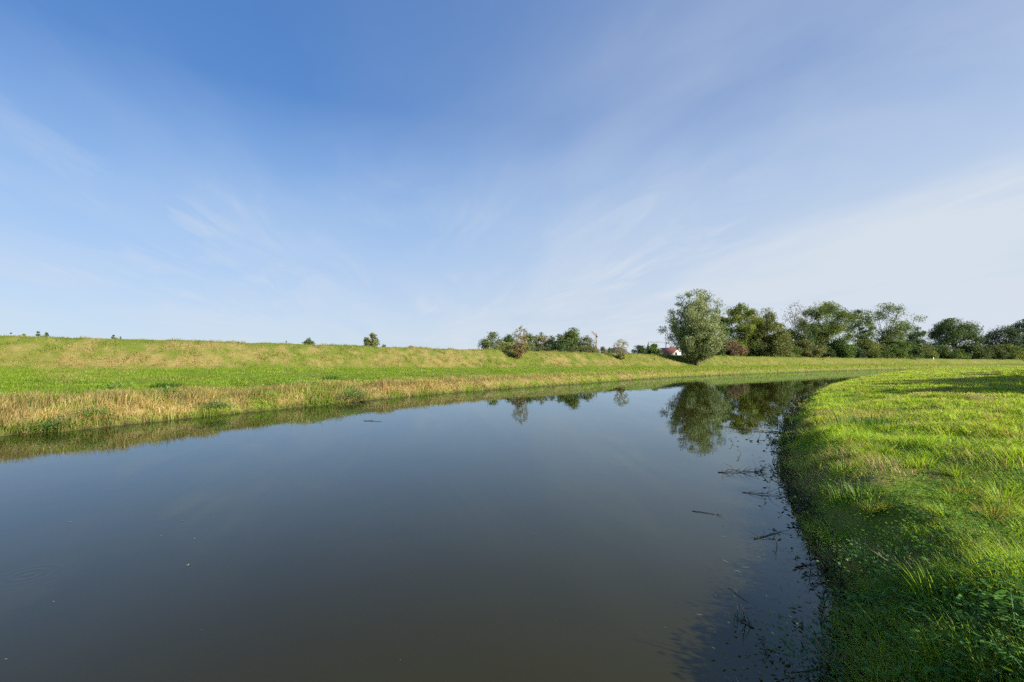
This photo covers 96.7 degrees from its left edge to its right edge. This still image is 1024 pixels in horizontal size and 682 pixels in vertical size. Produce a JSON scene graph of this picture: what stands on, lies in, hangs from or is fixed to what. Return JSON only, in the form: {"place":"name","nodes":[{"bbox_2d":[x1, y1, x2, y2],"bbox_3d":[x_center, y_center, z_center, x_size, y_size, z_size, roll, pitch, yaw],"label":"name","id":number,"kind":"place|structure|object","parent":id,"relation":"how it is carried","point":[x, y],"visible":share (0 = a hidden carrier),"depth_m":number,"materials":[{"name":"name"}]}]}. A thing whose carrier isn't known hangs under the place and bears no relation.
{"place":"outdoors","nodes":[
{"label":"outdoors","id":0,"kind":"place"},
{"bbox_2d":[0,374,492,434],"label":"grass","id":1,"kind":"structure","parent":0,"point":[193,391],"depth_m":16.40,"materials":[{"name":"green plant"}]},
{"bbox_2d":[0,334,753,388],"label":"grass","id":2,"kind":"structure","parent":0,"point":[399,372],"depth_m":38.89,"materials":[{"name":"green plant"}]},
{"bbox_2d":[0,369,908,681],"bbox_3d":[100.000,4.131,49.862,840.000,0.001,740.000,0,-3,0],"label":"water","id":3,"kind":"structure","parent":0,"point":[560,533],"depth_m":4.53,"materials":[{"name":"liquid"}]},
{"bbox_2d":[323,393,368,401],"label":"dead branch","id":4,"kind":"object","parent":3,"relation":"in","point":[350,398],"visible":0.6,"depth_m":20.57,"materials":[{"name":"brown wood"}]},
{"bbox_2d":[731,599,753,628],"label":"dead branch","id":5,"kind":"object","parent":3,"relation":"in","point":[743,616],"visible":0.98,"depth_m":3.15,"materials":[{"name":"brown wood"}]},
{"bbox_2d":[718,461,768,472],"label":"dead branch","id":6,"kind":"object","parent":3,"relation":"in","point":[745,470],"visible":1,"depth_m":7.45,"materials":[{"name":"brown wood"}]},
{"bbox_2d":[726,417,778,432],"bbox_3d":[6.367,2.210,12.127,1.783,0.332,0.656,-2,-3,36],"label":"dead branch","id":7,"kind":"object","parent":3,"relation":"in","point":[754,429],"visible":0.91,"depth_m":12.01,"materials":[{"name":"brown wood"}]},
{"bbox_2d":[759,637,774,661],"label":"dead branch","id":8,"kind":"object","parent":3,"relation":"on","point":[766,649],"visible":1,"depth_m":2.83,"materials":[{"name":"brown wood"}]},
{"bbox_2d":[742,488,795,497],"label":"dead branch","id":9,"kind":"object","parent":3,"relation":"on","point":[766,492],"visible":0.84,"depth_m":6.20,"materials":[{"name":"brown wood"}]},
{"bbox_2d":[749,528,791,538],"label":"dead branch","id":10,"kind":"object","parent":3,"relation":"in","point":[767,535],"visible":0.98,"depth_m":4.72,"materials":[{"name":"brown wood"}]},
{"bbox_2d":[699,536,842,681],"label":"water weeds","id":11,"kind":"object","parent":3,"relation":"on","point":[783,617],"visible":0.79,"depth_m":3.24,"materials":[{"name":"green plant"}]},
{"bbox_2d":[712,595,873,681],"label":"weed","id":12,"kind":"object","parent":3,"relation":"in","point":[814,652],"visible":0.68,"depth_m":2.70,"materials":[{"name":"green plant"}]},
{"bbox_2d":[729,393,879,681],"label":"water weeds","id":13,"kind":"object","parent":3,"relation":"in","point":[826,526],"visible":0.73,"depth_m":5.05,"materials":[{"name":"green plant"}]},
{"bbox_2d":[795,557,823,567],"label":"dead branch","id":14,"kind":"object","parent":3,"relation":"on","point":[808,564],"visible":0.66,"depth_m":4.04,"materials":[{"name":"brown wood"}]},
{"bbox_2d":[0,336,1023,681],"bbox_3d":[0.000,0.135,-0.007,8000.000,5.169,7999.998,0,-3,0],"label":"ground","id":15,"kind":"structure","parent":0,"point":[158,358],"depth_m":31.08,"materials":[{"name":"green plant"}]},
{"bbox_2d":[20,410,89,429],"bbox_3d":[-12.030,2.087,12.011,1.621,0.469,1.689,1,-3,-17],"label":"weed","id":16,"kind":"object","parent":15,"relation":"on","point":[57,419],"visible":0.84,"depth_m":11.81,"materials":[{"name":"green plant"}]},
{"bbox_2d":[48,399,116,415],"bbox_3d":[-11.795,1.890,12.633,1.290,0.490,1.285,0,-3,0],"label":"weed","id":17,"kind":"object","parent":15,"relation":"on","point":[89,411],"visible":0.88,"depth_m":12.65,"materials":[{"name":"green plant"}]},
{"bbox_2d":[85,381,143,389],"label":"weed","id":18,"kind":"object","parent":15,"relation":"on","point":[117,385],"visible":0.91,"depth_m":16.66,"materials":[{"name":"green plant"}]},
{"bbox_2d":[152,385,183,393],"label":"weed","id":19,"kind":"object","parent":15,"relation":"on","point":[165,389],"visible":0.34,"depth_m":15.91,"materials":[{"name":"green plant"}]},
{"bbox_2d":[150,382,188,388],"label":"grass tuft","id":20,"kind":"object","parent":15,"relation":"on","point":[170,384],"visible":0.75,"depth_m":17.68,"materials":[{"name":"green plant"}]},
{"bbox_2d":[190,397,239,408],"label":"weed","id":21,"kind":"object","parent":15,"relation":"on","point":[216,403],"visible":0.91,"depth_m":15.62,"materials":[{"name":"green plant"}]},
{"bbox_2d":[263,378,328,386],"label":"weed","id":22,"kind":"object","parent":15,"relation":"on","point":[299,382],"visible":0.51,"depth_m":20.76,"materials":[{"name":"green plant"}]},
{"bbox_2d":[302,338,314,344],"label":"tree","id":23,"kind":"object","parent":15,"relation":"on","point":[308,341],"visible":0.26,"depth_m":139.48,"materials":[{"name":"green plant"}]},
{"bbox_2d":[295,380,333,386],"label":"weed","id":24,"kind":"object","parent":15,"relation":"on","point":[315,383],"visible":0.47,"depth_m":20.65,"materials":[{"name":"green plant"}]},
{"bbox_2d":[319,375,342,379],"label":"weed","id":25,"kind":"object","parent":15,"relation":"on","point":[332,377],"visible":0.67,"depth_m":25.38,"materials":[{"name":"green plant"}]},
{"bbox_2d":[327,384,383,399],"bbox_3d":[-7.703,2.300,20.972,3.402,0.714,3.415,1,-3,-26],"label":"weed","id":26,"kind":"object","parent":15,"relation":"on","point":[354,393],"visible":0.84,"depth_m":20.75,"materials":[{"name":"green plant"}]},
{"bbox_2d":[362,337,368,345],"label":"tree","id":27,"kind":"object","parent":15,"relation":"on","point":[366,340],"visible":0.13,"depth_m":103.78,"materials":[{"name":"green plant"}]},
{"bbox_2d":[364,332,379,345],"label":"tree","id":28,"kind":"object","parent":15,"relation":"on","point":[373,341],"visible":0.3,"depth_m":104.74,"materials":[{"name":"green plant"}]},
{"bbox_2d":[478,331,505,349],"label":"tree","id":29,"kind":"object","parent":15,"relation":"on","point":[485,343],"visible":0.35,"depth_m":134.27,"materials":[{"name":"green plant"}]},
{"bbox_2d":[487,342,514,349],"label":"bush","id":30,"kind":"object","parent":15,"relation":"on","point":[506,344],"visible":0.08,"depth_m":130.40,"materials":[{"name":"green plant"}]},
{"bbox_2d":[501,334,515,348],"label":"tree","id":31,"kind":"object","parent":15,"relation":"on","point":[508,339],"visible":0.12,"depth_m":138.98,"materials":[{"name":"green plant"}]},
{"bbox_2d":[509,342,526,358],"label":"shrub","id":32,"kind":"object","parent":15,"relation":"on","point":[516,349],"visible":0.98,"depth_m":64.87,"materials":[{"name":"brown plant"}]},
{"bbox_2d":[512,326,527,356],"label":"tree","id":33,"kind":"object","parent":15,"relation":"on","point":[518,336],"visible":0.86,"depth_m":65.35,"materials":[{"name":"plant"}]},
{"bbox_2d":[508,342,545,351],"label":"bush","id":34,"kind":"object","parent":15,"relation":"on","point":[529,346],"visible":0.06,"depth_m":127.00,"materials":[{"name":"green plant"}]},
{"bbox_2d":[521,333,537,350],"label":"tree","id":35,"kind":"object","parent":15,"relation":"on","point":[530,338],"visible":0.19,"depth_m":139.43,"materials":[{"name":"green plant"}]},
{"bbox_2d":[532,332,551,347],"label":"tree","id":36,"kind":"object","parent":15,"relation":"on","point":[537,339],"visible":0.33,"depth_m":140.93,"materials":[{"name":"green plant"}]},
{"bbox_2d":[534,344,562,351],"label":"bush","id":37,"kind":"object","parent":15,"relation":"on","point":[549,347],"visible":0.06,"depth_m":128.89,"materials":[{"name":"green plant"}]},
{"bbox_2d":[543,334,554,343],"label":"tree","id":38,"kind":"object","parent":15,"relation":"on","point":[549,339],"visible":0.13,"depth_m":141.58,"materials":[{"name":"green plant"}]},
{"bbox_2d":[551,334,571,348],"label":"tree","id":39,"kind":"object","parent":15,"relation":"on","point":[560,337],"visible":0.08,"depth_m":135.77,"materials":[{"name":"green plant"}]},
{"bbox_2d":[547,340,577,351],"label":"bush","id":40,"kind":"object","parent":15,"relation":"on","point":[563,346],"visible":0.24,"depth_m":129.18,"materials":[{"name":"green plant"}]},
{"bbox_2d":[563,327,580,348],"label":"tree","id":41,"kind":"object","parent":15,"relation":"on","point":[573,334],"visible":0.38,"depth_m":137.10,"materials":[{"name":"green plant"}]},
{"bbox_2d":[567,345,599,352],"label":"bush","id":42,"kind":"object","parent":15,"relation":"on","point":[585,350],"visible":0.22,"depth_m":126.86,"materials":[{"name":"green plant"}]},
{"bbox_2d":[577,335,596,348],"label":"tree","id":43,"kind":"object","parent":15,"relation":"on","point":[589,341],"visible":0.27,"depth_m":133.24,"materials":[{"name":"green plant"}]},
{"bbox_2d":[600,346,607,352],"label":"tree","id":44,"kind":"object","parent":15,"relation":"on","point":[603,350],"visible":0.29,"depth_m":149.69,"materials":[{"name":"green plant"}]},
{"bbox_2d":[615,353,624,358],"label":"shrub","id":45,"kind":"object","parent":15,"relation":"on","point":[619,356],"visible":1,"depth_m":78.65,"materials":[{"name":"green plant"}]},
{"bbox_2d":[613,339,628,357],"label":"shrub","id":46,"kind":"object","parent":15,"relation":"on","point":[622,346],"visible":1,"depth_m":78.80,"materials":[{"name":"plant"}]},
{"bbox_2d":[631,345,646,353],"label":"bush","id":47,"kind":"object","parent":15,"relation":"on","point":[641,349],"visible":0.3,"depth_m":184.07,"materials":[{"name":"green plant"}]},
{"bbox_2d":[645,343,661,354],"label":"tree","id":48,"kind":"object","parent":15,"relation":"on","point":[651,348],"visible":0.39,"depth_m":168.51,"materials":[{"name":"green plant"}]},
{"bbox_2d":[657,289,729,365],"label":"willow tree","id":49,"kind":"object","parent":15,"relation":"on","point":[694,333],"visible":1,"depth_m":86.04,"materials":[{"name":"green plant"}]},
{"bbox_2d":[710,310,730,355],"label":"tree","id":50,"kind":"object","parent":15,"relation":"on","point":[728,332],"visible":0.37,"depth_m":113.66,"materials":[{"name":"green plant"}]},
{"bbox_2d":[722,341,749,355],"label":"bush","id":51,"kind":"object","parent":15,"relation":"on","point":[737,349],"visible":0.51,"depth_m":113.83,"materials":[{"name":"brown plant"}]},
{"bbox_2d":[721,302,766,354],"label":"tree","id":52,"kind":"object","parent":15,"relation":"on","point":[744,329],"visible":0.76,"depth_m":125.58,"materials":[{"name":"green plant"}]},
{"bbox_2d":[743,337,768,356],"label":"bush","id":53,"kind":"object","parent":15,"relation":"on","point":[753,352],"visible":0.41,"depth_m":126.11,"materials":[{"name":"green plant"}]},
{"bbox_2d":[749,307,796,356],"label":"tree","id":54,"kind":"object","parent":15,"relation":"on","point":[775,343],"visible":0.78,"depth_m":125.46,"materials":[{"name":"green plant"}]},
{"bbox_2d":[771,334,796,356],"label":"bush","id":55,"kind":"object","parent":15,"relation":"on","point":[791,354],"visible":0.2,"depth_m":126.26,"materials":[{"name":"green plant"}]},
{"bbox_2d":[788,344,804,356],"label":"bush","id":56,"kind":"object","parent":15,"relation":"on","point":[797,351],"visible":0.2,"depth_m":133.72,"materials":[{"name":"green plant"}]},
{"bbox_2d":[781,300,817,340],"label":"tree","id":57,"kind":"object","parent":15,"relation":"on","point":[797,316],"visible":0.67,"depth_m":150.39,"materials":[{"name":"green plant"}]},
{"bbox_2d":[789,317,820,355],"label":"tree","id":58,"kind":"object","parent":15,"relation":"on","point":[812,330],"visible":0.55,"depth_m":141.22,"materials":[{"name":"green plant"}]},
{"bbox_2d":[793,339,827,357],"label":"bush","id":59,"kind":"object","parent":15,"relation":"on","point":[808,345],"visible":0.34,"depth_m":136.28,"materials":[{"name":"green plant"}]},
{"bbox_2d":[814,345,835,357],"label":"bush","id":60,"kind":"object","parent":15,"relation":"on","point":[831,355],"visible":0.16,"depth_m":148.71,"materials":[{"name":"green plant"}]},
{"bbox_2d":[788,300,865,351],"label":"tree","id":61,"kind":"object","parent":15,"relation":"on","point":[828,328],"visible":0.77,"depth_m":155.76,"materials":[{"name":"green plant"}]},
{"bbox_2d":[766,604,912,681],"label":"weed","id":62,"kind":"object","parent":15,"relation":"on","point":[846,661],"visible":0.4,"depth_m":2.65,"materials":[{"name":"green plant"}]},
{"bbox_2d":[826,340,856,357],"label":"bush","id":63,"kind":"object","parent":15,"relation":"on","point":[845,350],"visible":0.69,"depth_m":152.83,"materials":[{"name":"green plant"}]},
{"bbox_2d":[790,413,915,431],"bbox_3d":[7.191,1.598,8.964,2.170,0.238,2.056,1,-3,-16],"label":"grass tuft","id":64,"kind":"object","parent":15,"relation":"on","point":[872,421],"visible":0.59,"depth_m":9.08,"materials":[{"name":"green plant"}]},
{"bbox_2d":[828,478,884,504],"bbox_3d":[3.756,1.600,4.901,0.615,0.214,0.642,-2,-3,36],"label":"grass tuft","id":65,"kind":"object","parent":15,"relation":"on","point":[850,495],"visible":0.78,"depth_m":4.88,"materials":[{"name":"green plant"}]},
{"bbox_2d":[850,344,866,357],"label":"bush","id":66,"kind":"object","parent":15,"relation":"on","point":[860,352],"visible":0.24,"depth_m":159.76,"materials":[{"name":"green plant"}]},
{"bbox_2d":[843,309,879,343],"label":"tree","id":67,"kind":"object","parent":15,"relation":"on","point":[863,334],"visible":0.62,"depth_m":169.26,"materials":[{"name":"green plant"}]},
{"bbox_2d":[853,339,884,357],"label":"bush","id":68,"kind":"object","parent":15,"relation":"on","point":[868,345],"visible":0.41,"depth_m":162.43,"materials":[{"name":"green plant"}]},
{"bbox_2d":[817,529,943,597],"bbox_3d":[2.865,1.599,3.226,1.268,0.248,1.193,-2,-3,40],"label":"weed","id":69,"kind":"object","parent":15,"relation":"on","point":[890,561],"visible":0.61,"depth_m":3.36,"materials":[{"name":"green plant"}]},
{"bbox_2d":[867,343,896,358],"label":"bush","id":70,"kind":"object","parent":15,"relation":"on","point":[888,354],"visible":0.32,"depth_m":164.21,"materials":[{"name":"green plant"}]},
{"bbox_2d":[854,302,927,345],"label":"tree","id":71,"kind":"object","parent":15,"relation":"on","point":[889,335],"visible":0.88,"depth_m":172.05,"materials":[{"name":"green plant"}]},
{"bbox_2d":[762,383,1023,481],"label":"grass","id":72,"kind":"structure","parent":15,"relation":"on","point":[860,437],"depth_m":8.71,"materials":[{"name":"green plant"}]},
{"bbox_2d":[883,340,918,359],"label":"bush","id":73,"kind":"object","parent":15,"relation":"on","point":[899,351],"visible":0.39,"depth_m":167.64,"materials":[{"name":"green plant"}]},
{"bbox_2d":[779,417,1023,681],"bbox_3d":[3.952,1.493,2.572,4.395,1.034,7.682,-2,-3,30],"label":"grass","id":74,"kind":"structure","parent":15,"relation":"on","point":[1008,500],"depth_m":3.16,"materials":[{"name":"green plant"}]},
{"bbox_2d":[902,341,926,358],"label":"bush","id":75,"kind":"object","parent":15,"relation":"on","point":[919,352],"visible":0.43,"depth_m":171.28,"materials":[{"name":"green plant"}]},
{"bbox_2d":[815,366,1023,391],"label":"grass","id":76,"kind":"structure","parent":15,"relation":"on","point":[941,371],"depth_m":30.08,"materials":[{"name":"green plant"}]},
{"bbox_2d":[905,327,938,356],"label":"tree","id":77,"kind":"object","parent":15,"relation":"on","point":[916,339],"visible":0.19,"depth_m":187.24,"materials":[{"name":"green plant"}]},
{"bbox_2d":[913,344,939,358],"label":"bush","id":78,"kind":"object","parent":15,"relation":"on","point":[927,353],"visible":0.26,"depth_m":177.24,"materials":[{"name":"green plant"}]},
{"bbox_2d":[899,559,991,615],"bbox_3d":[2.673,1.506,2.779,0.479,0.278,0.491,0,-3,0],"label":"grass tuft","id":79,"kind":"object","parent":15,"relation":"on","point":[930,590],"visible":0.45,"depth_m":2.81,"materials":[{"name":"green plant"}]},
{"bbox_2d":[932,345,963,358],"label":"bush","id":80,"kind":"object","parent":15,"relation":"on","point":[945,353],"visible":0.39,"depth_m":185.48,"materials":[{"name":"green plant"}]},
{"bbox_2d":[922,317,993,358],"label":"tree","id":81,"kind":"object","parent":15,"relation":"on","point":[960,333],"visible":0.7,"depth_m":201.99,"materials":[{"name":"green plant"}]},
{"bbox_2d":[951,349,973,358],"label":"bush","id":82,"kind":"object","parent":15,"relation":"on","point":[966,356],"visible":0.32,"depth_m":188.77,"materials":[{"name":"green plant"}]},
{"bbox_2d":[903,589,1023,675],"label":"grass tuft","id":83,"kind":"object","parent":15,"relation":"on","point":[996,646],"visible":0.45,"depth_m":2.24,"materials":[{"name":"green plant"}]},
{"bbox_2d":[957,343,996,358],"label":"bush","id":84,"kind":"object","parent":15,"relation":"on","point":[984,355],"visible":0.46,"depth_m":195.60,"materials":[{"name":"green plant"}]},
{"bbox_2d":[983,345,1010,359],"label":"bush","id":85,"kind":"object","parent":15,"relation":"on","point":[1002,354],"visible":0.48,"depth_m":198.03,"materials":[{"name":"green plant"}]},
{"bbox_2d":[980,325,1023,352],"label":"tree","id":86,"kind":"object","parent":15,"relation":"on","point":[999,339],"visible":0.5,"depth_m":218.01,"materials":[{"name":"green plant"}]},
{"bbox_2d":[991,577,1023,604],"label":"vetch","id":87,"kind":"object","parent":15,"relation":"on","point":[1006,583],"visible":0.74,"depth_m":2.49,"materials":[{"name":"green plant"}]},
{"bbox_2d":[998,344,1023,359],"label":"bush","id":88,"kind":"object","parent":15,"relation":"on","point":[1017,354],"visible":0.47,"depth_m":202.98,"materials":[{"name":"green plant"}]},
{"bbox_2d":[1005,319,1023,344],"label":"tree","id":89,"kind":"object","parent":15,"relation":"on","point":[1018,325],"visible":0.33,"depth_m":220.14,"materials":[{"name":"green plant"}]},
{"bbox_2d":[0,0,1023,352],"label":"sky","id":90,"kind":"structure","parent":0,"point":[441,174],"materials":[{"name":"blue"}]},
{"bbox_2d":[610,347,629,353],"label":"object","id":91,"kind":"structure","parent":0,"point":[618,351],"depth_m":219.08,"materials":[{"name":"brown plant"}]},
{"bbox_2d":[660,346,682,354],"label":"house","id":92,"kind":"structure","parent":0,"point":[671,350],"depth_m":256.49,"materials":[{"name":"white paint"}]},
{"bbox_2d":[596,352,1011,372],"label":"grass","id":93,"kind":"structure","parent":0,"point":[776,367],"depth_m":102.13,"materials":[{"name":"green plant"}]}
]}

